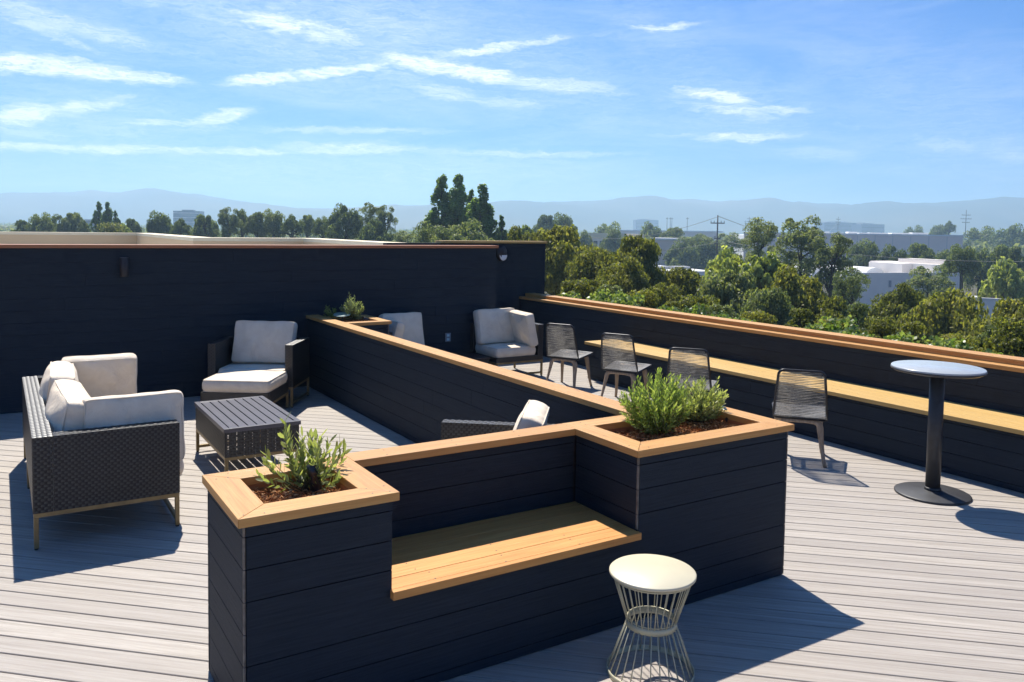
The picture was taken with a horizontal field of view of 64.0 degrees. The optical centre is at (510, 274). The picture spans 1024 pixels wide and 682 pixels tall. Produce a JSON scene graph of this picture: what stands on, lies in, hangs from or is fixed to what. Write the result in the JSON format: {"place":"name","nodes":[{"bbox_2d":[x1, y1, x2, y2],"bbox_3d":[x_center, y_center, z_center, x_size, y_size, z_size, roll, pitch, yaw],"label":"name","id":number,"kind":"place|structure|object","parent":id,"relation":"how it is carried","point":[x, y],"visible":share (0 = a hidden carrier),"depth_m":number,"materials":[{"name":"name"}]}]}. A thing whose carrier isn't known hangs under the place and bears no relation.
{"place":"outdoors","nodes":[
{"label":"outdoors","id":0,"kind":"place"},
{"bbox_2d":[173,210,203,227],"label":"office block","id":1,"kind":"structure","parent":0,"point":[188,216],"depth_m":901.78,"materials":[{"name":"blue glass"}]},
{"bbox_2d":[0,356,1023,681],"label":"deck","id":2,"kind":"structure","parent":0,"point":[878,580],"depth_m":5.01,"materials":[{"name":"grey wood"}]},
{"bbox_2d":[22,353,184,549],"bbox_3d":[-3.438,1.296,6.803,1.000,0.967,2.549,-1,4,-32],"label":"sofa","id":3,"kind":"object","parent":2,"relation":"on","point":[99,432],"visible":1,"depth_m":5.82,"materials":[{"name":"wicker"}]},
{"bbox_2d":[200,370,288,407],"bbox_3d":[-3.084,1.403,9.567,0.789,0.462,0.739,1,3,2],"label":"ottoman","id":4,"kind":"object","parent":2,"relation":"on","point":[272,385],"visible":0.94,"depth_m":9.22,"materials":[{"name":"fabric"}]},
{"bbox_2d":[194,396,300,471],"bbox_3d":[-2.459,1.508,7.598,0.660,0.485,1.235,-1,4,-32],"label":"coffee table","id":5,"kind":"object","parent":2,"relation":"on","point":[218,422],"visible":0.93,"depth_m":7.22,"materials":[{"name":"plastic"}]},
{"bbox_2d":[0,244,498,413],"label":"boundary wall","id":6,"kind":"structure","parent":2,"relation":"on","point":[165,314],"depth_m":10.42,"materials":[{"name":"wood"}]},
{"bbox_2d":[207,320,309,407],"bbox_3d":[-3.139,1.099,10.289,1.048,0.989,0.739,1,3,2],"label":"armchair","id":7,"kind":"object","parent":2,"relation":"on","point":[266,345],"visible":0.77,"depth_m":10.32,"materials":[{"name":"fabric"}]},
{"bbox_2d":[325,315,391,334],"bbox_3d":[-2.035,1.083,10.900,0.598,0.986,0.880,-1,4,-32],"label":"planter box","id":8,"kind":"object","parent":2,"relation":"on","point":[377,324],"visible":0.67,"depth_m":10.62,"materials":[{"name":"wood"}]},
{"bbox_2d":[339,293,363,320],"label":"shrub","id":9,"kind":"object","parent":8,"relation":"on","point":[350,305],"visible":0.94,"depth_m":10.94,"materials":[{"name":"green plant"}]},
{"bbox_2d":[378,312,424,344],"bbox_3d":[-1.537,1.053,11.579,0.785,0.986,0.703,-1,4,-32],"label":"corner seat","id":10,"kind":"object","parent":2,"relation":"on","point":[408,326],"visible":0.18,"depth_m":11.67,"materials":[{"name":"fabric"}]},
{"bbox_2d":[383,240,546,310],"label":"return wall","id":11,"kind":"structure","parent":2,"relation":"on","point":[520,270],"depth_m":14.80,"materials":[{"name":"wood"}]},
{"bbox_2d":[306,315,630,442],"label":"divider wall","id":12,"kind":"structure","parent":2,"relation":"on","point":[414,392],"depth_m":8.29,"materials":[{"name":"wood"}]},
{"bbox_2d":[441,400,553,439],"bbox_3d":[-0.130,1.393,5.712,0.859,0.989,0.838,1,3,7],"label":"armchair","id":13,"kind":"object","parent":2,"relation":"on","point":[534,413],"visible":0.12,"depth_m":6.03,"materials":[{"name":"wicker"}]},
{"bbox_2d":[202,407,793,681],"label":"planter bench","id":14,"kind":"object","parent":2,"relation":"on","point":[439,560],"visible":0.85,"depth_m":4.32,"materials":[{"name":"wood"}]},
{"bbox_2d":[253,410,351,491],"bbox_3d":[-1.014,0.863,4.048,0.454,0.391,0.358,0,3,-6],"label":"olive shrub","id":15,"kind":"object","parent":14,"relation":"on","point":[294,466],"visible":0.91,"depth_m":3.99,"materials":[{"name":"green plant"}]},
{"bbox_2d":[307,464,321,492],"bbox_3d":[-0.950,1.009,3.972,0.079,0.180,0.060,2,3,25],"label":"garden spotlight","id":16,"kind":"object","parent":14,"relation":"on","point":[312,472],"visible":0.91,"depth_m":3.94,"materials":[{"name":"black metal"}]},
{"bbox_2d":[617,367,692,435],"bbox_3d":[0.930,0.809,5.212,0.547,0.426,0.451,-1,4,-32],"label":"bushy shrub","id":17,"kind":"object","parent":14,"relation":"on","point":[658,415],"visible":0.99,"depth_m":5.15,"materials":[{"name":"green plant"}]},
{"bbox_2d":[676,376,728,423],"bbox_3d":[1.283,0.847,5.539,0.441,0.324,0.352,-1,4,-32],"label":"shrub","id":18,"kind":"object","parent":14,"relation":"on","point":[702,406],"visible":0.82,"depth_m":5.48,"materials":[{"name":"green plant"}]},
{"bbox_2d":[470,308,542,375],"bbox_3d":[-0.058,1.028,12.432,0.850,0.986,0.825,-1,4,-32],"label":"corner seat","id":19,"kind":"object","parent":2,"relation":"on","point":[502,336],"visible":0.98,"depth_m":12.33,"materials":[{"name":"fabric"}]},
{"bbox_2d":[546,323,592,388],"bbox_3d":[0.818,1.129,11.493,0.525,0.922,0.578,3,4,31],"label":"rope chair","id":20,"kind":"object","parent":2,"relation":"on","point":[563,354],"visible":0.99,"depth_m":11.34,"materials":[{"name":"grey fabric"}]},
{"bbox_2d":[600,333,651,401],"bbox_3d":[1.474,1.192,10.502,0.525,0.922,0.578,3,4,31],"label":"rope chair","id":21,"kind":"object","parent":2,"relation":"on","point":[617,367],"visible":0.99,"depth_m":10.35,"materials":[{"name":"grey fabric"}]},
{"bbox_2d":[606,554,696,681],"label":"wire stool","id":22,"kind":"object","parent":2,"relation":"on","point":[649,573],"visible":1,"depth_m":4.02,"materials":[{"name":"beige metal"}]},
{"bbox_2d":[667,347,716,394],"bbox_3d":[2.070,1.264,9.351,0.525,0.922,0.578,2,3,21],"label":"rope chair","id":23,"kind":"object","parent":2,"relation":"on","point":[709,382],"visible":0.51,"depth_m":9.11,"materials":[{"name":"grey fabric"}]},
{"bbox_2d":[519,293,1023,414],"bbox_3d":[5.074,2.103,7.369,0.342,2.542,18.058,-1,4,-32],"label":"parapet wall","id":24,"kind":"structure","parent":2,"relation":"on","point":[868,361],"depth_m":9.84,"materials":[{"name":"wood"}]},
{"bbox_2d":[772,369,827,467],"bbox_3d":[2.836,1.348,8.024,0.525,0.922,0.578,2,3,18],"label":"rope chair","id":25,"kind":"object","parent":2,"relation":"on","point":[787,411],"visible":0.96,"depth_m":7.80,"materials":[{"name":"grey fabric"}]},
{"bbox_2d":[584,339,1023,492],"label":"wall bench","id":26,"kind":"object","parent":2,"relation":"on","point":[983,445],"depth_m":8.23,"materials":[{"name":"wood"}]},
{"bbox_2d":[890,360,986,505],"bbox_3d":[3.603,1.327,6.943,0.727,1.094,0.727,-1,4,-32],"label":"table","id":27,"kind":"object","parent":2,"relation":"on","point":[931,489],"visible":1,"depth_m":6.89,"materials":[{"name":"metal"}]},
{"bbox_2d":[0,188,1023,238],"bbox_3d":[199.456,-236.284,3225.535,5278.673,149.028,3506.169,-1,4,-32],"label":"hills","id":28,"kind":"structure","parent":0,"point":[140,205],"depth_m":2549.07,"materials":[{"name":"blue plant"}]},
{"bbox_2d":[0,0,1023,207],"label":"sky","id":29,"kind":"structure","parent":0,"point":[289,103],"materials":[{"name":"blue"}]},
{"bbox_2d":[567,277,608,299],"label":"bush","id":30,"kind":"object","parent":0,"point":[585,288],"visible":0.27,"depth_m":25.73,"materials":[{"name":"green plant"}]},
{"bbox_2d":[627,288,661,309],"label":"bush","id":31,"kind":"object","parent":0,"point":[651,297],"visible":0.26,"depth_m":23.79,"materials":[{"name":"green plant"}]},
{"bbox_2d":[620,230,722,241],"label":"flat building","id":32,"kind":"structure","parent":0,"point":[704,233],"depth_m":504.87,"materials":[{"name":"white concrete"}]},
{"bbox_2d":[674,294,719,315],"bbox_3d":[5.381,3.520,24.131,1.702,5.899,1.500,2,3,22],"label":"bush","id":33,"kind":"object","parent":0,"point":[688,300],"visible":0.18,"depth_m":23.79,"materials":[{"name":"green plant"}]},
{"bbox_2d":[740,310,777,324],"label":"bush","id":34,"kind":"object","parent":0,"point":[766,318],"visible":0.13,"depth_m":21.79,"materials":[{"name":"green plant"}]},
{"bbox_2d":[545,257,976,296],"bbox_3d":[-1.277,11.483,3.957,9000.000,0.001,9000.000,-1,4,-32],"label":"ground","id":35,"kind":"structure","parent":0,"point":[974,288],"depth_m":173.25,"materials":[{"name":"soil"}]},
{"bbox_2d":[25,212,57,231],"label":"dark tree","id":36,"kind":"object","parent":35,"relation":"on","point":[43,224],"visible":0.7,"depth_m":149.20,"materials":[{"name":"green plant"}]},
{"bbox_2d":[58,212,90,231],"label":"dark tree","id":37,"kind":"object","parent":35,"relation":"on","point":[75,222],"visible":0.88,"depth_m":153.87,"materials":[{"name":"green plant"}]},
{"bbox_2d":[96,222,123,232],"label":"bush","id":38,"kind":"object","parent":35,"relation":"on","point":[110,227],"visible":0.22,"depth_m":119.18,"materials":[{"name":"green plant"}]},
{"bbox_2d":[146,210,176,234],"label":"dark tree","id":39,"kind":"object","parent":35,"relation":"on","point":[157,223],"visible":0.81,"depth_m":148.78,"materials":[{"name":"green plant"}]},
{"bbox_2d":[169,218,191,235],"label":"dark tree","id":40,"kind":"object","parent":35,"relation":"on","point":[180,226],"visible":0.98,"depth_m":144.78,"materials":[{"name":"green plant"}]},
{"bbox_2d":[0,232,402,244],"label":"roof parapet","id":41,"kind":"structure","parent":35,"relation":"on","point":[69,238],"depth_m":25.22,"materials":[{"name":"beige paint"}]},
{"bbox_2d":[190,214,219,236],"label":"dark tree","id":42,"kind":"object","parent":35,"relation":"on","point":[201,222],"visible":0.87,"depth_m":149.46,"materials":[{"name":"green plant"}]},
{"bbox_2d":[213,207,242,237],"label":"ragged tree","id":43,"kind":"object","parent":35,"relation":"on","point":[223,216],"visible":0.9,"depth_m":144.59,"materials":[{"name":"green plant"}]},
{"bbox_2d":[242,212,268,237],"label":"dark tree","id":44,"kind":"object","parent":35,"relation":"on","point":[255,220],"visible":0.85,"depth_m":146.86,"materials":[{"name":"green plant"}]},
{"bbox_2d":[257,208,288,237],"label":"dark tree","id":45,"kind":"object","parent":35,"relation":"on","point":[271,223],"visible":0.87,"depth_m":146.85,"materials":[{"name":"green plant"}]},
{"bbox_2d":[277,214,304,237],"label":"dark tree","id":46,"kind":"object","parent":35,"relation":"on","point":[290,222],"visible":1,"depth_m":145.73,"materials":[{"name":"green plant"}]},
{"bbox_2d":[322,203,363,239],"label":"dark tree","id":47,"kind":"object","parent":35,"relation":"on","point":[338,223],"visible":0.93,"depth_m":133.65,"materials":[{"name":"green plant"}]},
{"bbox_2d":[357,216,396,241],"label":"dark tree","id":48,"kind":"object","parent":35,"relation":"on","point":[372,230],"visible":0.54,"depth_m":127.55,"materials":[{"name":"green plant"}]},
{"bbox_2d":[376,205,398,232],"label":"ragged tree","id":49,"kind":"object","parent":35,"relation":"on","point":[381,213],"visible":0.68,"depth_m":131.75,"materials":[{"name":"green plant"}]},
{"bbox_2d":[410,220,439,242],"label":"ragged tree","id":50,"kind":"object","parent":35,"relation":"on","point":[425,231],"visible":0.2,"depth_m":83.26,"materials":[{"name":"green plant"}]},
{"bbox_2d":[423,174,453,238],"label":"poplar tree","id":51,"kind":"object","parent":35,"relation":"on","point":[440,194],"visible":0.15,"depth_m":97.50,"materials":[{"name":"green plant"}]},
{"bbox_2d":[435,225,463,240],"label":"ragged tree","id":52,"kind":"object","parent":35,"relation":"on","point":[443,234],"visible":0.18,"depth_m":79.24,"materials":[{"name":"green plant"}]},
{"bbox_2d":[441,173,467,231],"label":"poplar tree","id":53,"kind":"object","parent":35,"relation":"on","point":[458,196],"visible":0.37,"depth_m":96.80,"materials":[{"name":"green plant"}]},
{"bbox_2d":[430,217,494,242],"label":"ragged tree","id":54,"kind":"object","parent":35,"relation":"on","point":[468,227],"visible":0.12,"depth_m":81.42,"materials":[{"name":"green plant"}]},
{"bbox_2d":[0,223,1023,256],"bbox_3d":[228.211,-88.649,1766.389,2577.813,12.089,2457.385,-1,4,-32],"label":"woodland","id":55,"kind":"object","parent":35,"relation":"on","point":[977,245],"visible":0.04,"depth_m":394.14,"materials":[{"name":"green plant"}]},
{"bbox_2d":[506,224,531,240],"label":"round tree","id":56,"kind":"object","parent":35,"relation":"on","point":[515,232],"visible":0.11,"depth_m":49.46,"materials":[{"name":"green plant"}]},
{"bbox_2d":[532,214,558,232],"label":"dark tree","id":57,"kind":"object","parent":35,"relation":"on","point":[543,220],"visible":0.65,"depth_m":229.31,"materials":[{"name":"green plant"}]},
{"bbox_2d":[528,224,598,295],"bbox_3d":[2.438,3.276,44.290,5.127,12.105,4.473,3,4,36],"label":"round tree","id":58,"kind":"object","parent":35,"relation":"on","point":[563,247],"visible":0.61,"depth_m":42.77,"materials":[{"name":"green plant"}]},
{"bbox_2d":[560,247,615,293],"bbox_3d":[3.987,4.119,40.173,3.091,10.915,3.058,-1,4,-36],"label":"round tree","id":59,"kind":"object","parent":35,"relation":"on","point":[587,264],"visible":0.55,"depth_m":39.34,"materials":[{"name":"green plant"}]},
{"bbox_2d":[599,228,623,257],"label":"dark tree","id":60,"kind":"object","parent":35,"relation":"on","point":[611,242],"visible":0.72,"depth_m":238.14,"materials":[{"name":"green plant"}]},
{"bbox_2d":[590,289,644,306],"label":"hedge shrub","id":61,"kind":"object","parent":35,"relation":"on","point":[631,302],"visible":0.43,"depth_m":13.95,"materials":[{"name":"green plant"}]},
{"bbox_2d":[596,255,655,299],"bbox_3d":[5.150,4.418,37.288,2.750,10.654,2.383,-1,4,-29],"label":"round tree","id":62,"kind":"object","parent":35,"relation":"on","point":[628,275],"visible":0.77,"depth_m":36.50,"materials":[{"name":"green plant"}]},
{"bbox_2d":[609,234,671,287],"bbox_3d":[6.478,3.679,42.327,3.636,11.616,3.536,2,3,24],"label":"round tree","id":63,"kind":"object","parent":35,"relation":"on","point":[646,253],"visible":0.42,"depth_m":41.15,"materials":[{"name":"green plant"}]},
{"bbox_2d":[640,221,663,237],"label":"dark tree","id":64,"kind":"object","parent":35,"relation":"on","point":[649,229],"visible":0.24,"depth_m":297.68,"materials":[{"name":"green plant"}]},
{"bbox_2d":[644,238,684,265],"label":"annex","id":65,"kind":"object","parent":35,"relation":"on","point":[665,244],"visible":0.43,"depth_m":247.60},
{"bbox_2d":[653,282,681,307],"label":"round tree","id":66,"kind":"object","parent":35,"relation":"on","point":[665,292],"visible":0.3,"depth_m":37.58,"materials":[{"name":"green plant"}]},
{"bbox_2d":[662,240,700,268],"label":"dark tree","id":67,"kind":"object","parent":35,"relation":"on","point":[688,256],"visible":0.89,"depth_m":226.20,"materials":[{"name":"green plant"}]},
{"bbox_2d":[657,303,708,315],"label":"hedge shrub","id":68,"kind":"object","parent":35,"relation":"on","point":[695,306],"visible":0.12,"depth_m":11.92,"materials":[{"name":"green plant"}]},
{"bbox_2d":[666,266,704,299],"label":"round tree","id":69,"kind":"object","parent":35,"relation":"on","point":[685,281],"visible":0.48,"depth_m":41.30,"materials":[{"name":"green plant"}]},
{"bbox_2d":[686,241,721,269],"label":"dark tree","id":70,"kind":"object","parent":35,"relation":"on","point":[703,248],"visible":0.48,"depth_m":228.10,"materials":[{"name":"green plant"}]},
{"bbox_2d":[702,245,742,279],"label":"broadleaf tree","id":71,"kind":"object","parent":35,"relation":"on","point":[723,259],"visible":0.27,"depth_m":55.60,"materials":[{"name":"green plant"}]},
{"bbox_2d":[694,268,758,313],"bbox_3d":[10.210,4.715,38.231,4.530,10.122,4.527,2,3,16],"label":"round tree","id":72,"kind":"object","parent":35,"relation":"on","point":[732,289],"visible":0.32,"depth_m":37.54,"materials":[{"name":"green plant"}]},
{"bbox_2d":[714,232,755,257],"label":"ragged tree","id":73,"kind":"object","parent":35,"relation":"on","point":[733,238],"visible":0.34,"depth_m":234.27,"materials":[{"name":"green plant"}]},
{"bbox_2d":[736,251,782,290],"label":"broadleaf tree","id":74,"kind":"object","parent":35,"relation":"on","point":[764,269],"visible":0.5,"depth_m":53.65,"materials":[{"name":"green plant"}]},
{"bbox_2d":[738,287,795,324],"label":"round tree","id":75,"kind":"object","parent":35,"relation":"on","point":[774,302],"visible":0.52,"depth_m":33.51,"materials":[{"name":"green plant"}]},
{"bbox_2d":[761,263,826,321],"bbox_3d":[13.688,4.567,40.243,3.876,10.290,4.288,0,3,-11],"label":"round tree","id":76,"kind":"object","parent":35,"relation":"on","point":[803,291],"visible":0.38,"depth_m":39.14,"materials":[{"name":"green plant"}]},
{"bbox_2d":[809,295,861,324],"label":"round tree","id":77,"kind":"object","parent":35,"relation":"on","point":[834,307],"visible":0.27,"depth_m":37.58,"materials":[{"name":"green plant"}]},
{"bbox_2d":[804,315,874,336],"bbox_3d":[4.240,5.829,10.950,0.938,10.689,1.606,-1,4,-32],"label":"hedge shrub","id":78,"kind":"object","parent":35,"relation":"on","point":[828,327],"visible":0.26,"depth_m":10.44,"materials":[{"name":"green plant"}]},
{"bbox_2d":[731,232,963,265],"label":"long building","id":79,"kind":"structure","parent":35,"relation":"on","point":[935,243],"depth_m":289.81,"materials":[{"name":"white concrete"}]},
{"bbox_2d":[750,258,959,310],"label":"pale building","id":80,"kind":"structure","parent":35,"relation":"on","point":[885,276],"depth_m":126.88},
{"bbox_2d":[846,238,879,266],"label":"dark tree","id":81,"kind":"object","parent":35,"relation":"on","point":[870,251],"visible":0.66,"depth_m":168.25,"materials":[{"name":"green plant"}]},
{"bbox_2d":[875,244,909,260],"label":"dark tree","id":82,"kind":"object","parent":35,"relation":"on","point":[889,250],"visible":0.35,"depth_m":164.75,"materials":[{"name":"green plant"}]},
{"bbox_2d":[867,282,924,334],"bbox_3d":[20.044,5.015,42.191,3.406,9.372,2.968,3,4,37],"label":"round tree","id":83,"kind":"object","parent":35,"relation":"on","point":[894,302],"visible":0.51,"depth_m":41.53,"materials":[{"name":"green plant"}]},
{"bbox_2d":[907,242,935,258],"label":"dark tree","id":84,"kind":"object","parent":35,"relation":"on","point":[920,251],"visible":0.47,"depth_m":167.18,"materials":[{"name":"green plant"}]},
{"bbox_2d":[893,286,989,345],"bbox_3d":[20.151,5.262,38.067,4.943,9.326,4.592,0,3,-17],"label":"round tree","id":85,"kind":"object","parent":35,"relation":"on","point":[939,313],"visible":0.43,"depth_m":37.18,"materials":[{"name":"green plant"}]},
{"bbox_2d":[880,330,1002,354],"bbox_3d":[4.484,5.949,9.426,0.782,10.622,1.857,-1,4,-32],"label":"hedge shrub","id":86,"kind":"object","parent":35,"relation":"on","point":[908,336],"visible":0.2,"depth_m":9.18,"materials":[{"name":"green plant"}]},
{"bbox_2d":[963,225,995,248],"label":"dark tree","id":87,"kind":"object","parent":35,"relation":"on","point":[974,234],"visible":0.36,"depth_m":418.81,"materials":[{"name":"green plant"}]},
{"bbox_2d":[963,248,999,295],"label":"dark tree","id":88,"kind":"object","parent":35,"relation":"on","point":[982,272],"visible":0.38,"depth_m":148.26,"materials":[{"name":"green plant"}]},
{"bbox_2d":[963,296,1023,348],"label":"round tree","id":89,"kind":"object","parent":35,"relation":"on","point":[1014,310],"visible":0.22,"depth_m":33.14,"materials":[{"name":"green plant"}]},
{"bbox_2d":[974,244,1023,286],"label":"dark tree","id":90,"kind":"object","parent":35,"relation":"on","point":[1002,250],"visible":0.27,"depth_m":149.11,"materials":[{"name":"green plant"}]},
{"bbox_2d":[986,223,1023,259],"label":"dark tree","id":91,"kind":"object","parent":35,"relation":"on","point":[1012,235],"visible":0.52,"depth_m":395.50,"materials":[{"name":"green plant"}]},
{"bbox_2d":[782,307,814,327],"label":"bush","id":92,"kind":"object","parent":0,"point":[799,314],"visible":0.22,"depth_m":21.91,"materials":[{"name":"green plant"}]},
{"bbox_2d":[816,222,856,232],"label":"distant block","id":93,"kind":"structure","parent":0,"point":[842,227],"depth_m":1499.32,"materials":[{"name":"blue glass"}]},
{"bbox_2d":[844,301,874,332],"bbox_3d":[10.136,3.657,24.166,1.751,5.761,1.731,-1,3,-26],"label":"bush","id":94,"kind":"object","parent":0,"point":[857,309],"visible":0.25,"depth_m":23.79,"materials":[{"name":"green plant"}]},
{"bbox_2d":[852,223,884,232],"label":"distant block","id":95,"kind":"structure","parent":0,"point":[867,228],"depth_m":1399.55,"materials":[{"name":"blue glass"}]},
{"bbox_2d":[855,315,897,338],"bbox_3d":[9.489,3.868,21.153,1.219,5.646,1.246,0,3,-8],"label":"bush","id":96,"kind":"object","parent":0,"point":[882,327],"visible":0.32,"depth_m":20.83,"materials":[{"name":"green plant"}]},
{"bbox_2d":[898,320,933,345],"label":"bush","id":97,"kind":"object","parent":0,"point":[914,326],"visible":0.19,"depth_m":19.91,"materials":[{"name":"green plant"}]},
{"bbox_2d":[940,332,986,351],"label":"bush","id":98,"kind":"object","parent":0,"point":[957,336],"visible":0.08,"depth_m":18.84,"materials":[{"name":"green plant"}]},
{"bbox_2d":[982,315,1023,356],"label":"bush","id":99,"kind":"object","parent":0,"point":[1010,342],"visible":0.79,"depth_m":19.85,"materials":[{"name":"green plant"}]},
{"label":"parking lot","id":100,"kind":"structure","parent":0,"visible":0},
{"bbox_2d":[465,183,502,240],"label":"poplar tree","id":101,"kind":"object","parent":100,"relation":"on","point":[481,208],"visible":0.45,"depth_m":91.62,"materials":[{"name":"green plant"}]},
{"bbox_2d":[734,217,786,265],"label":"ragged tree","id":102,"kind":"object","parent":100,"relation":"on","point":[759,234],"visible":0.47,"depth_m":91.03,"materials":[{"name":"green plant"}]},
{"bbox_2d":[769,214,828,293],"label":"ragged tree","id":103,"kind":"object","parent":100,"relation":"on","point":[795,238],"visible":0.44,"depth_m":83.53,"materials":[{"name":"green plant"}]},
{"bbox_2d":[798,231,853,299],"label":"ragged tree","id":104,"kind":"object","parent":100,"relation":"on","point":[832,255],"visible":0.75,"depth_m":79.91,"materials":[{"name":"green plant"}]},
{"bbox_2d":[831,266,870,315],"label":"ragged tree","id":105,"kind":"object","parent":100,"relation":"on","point":[842,288],"visible":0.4,"depth_m":61.88,"materials":[{"name":"green plant"}]},
{"bbox_2d":[901,264,955,298],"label":"ragged tree","id":106,"kind":"object","parent":100,"relation":"on","point":[921,279],"visible":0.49,"depth_m":99.11,"materials":[{"name":"green plant"}]},
{"bbox_2d":[941,243,981,293],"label":"dark tree","id":107,"kind":"object","parent":100,"relation":"on","point":[966,262],"visible":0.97,"depth_m":117.02,"materials":[{"name":"green plant"}]},
{"bbox_2d":[977,256,1023,299],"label":"broadleaf tree","id":108,"kind":"object","parent":100,"relation":"on","point":[1006,280],"visible":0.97,"depth_m":99.30,"materials":[{"name":"green plant"}]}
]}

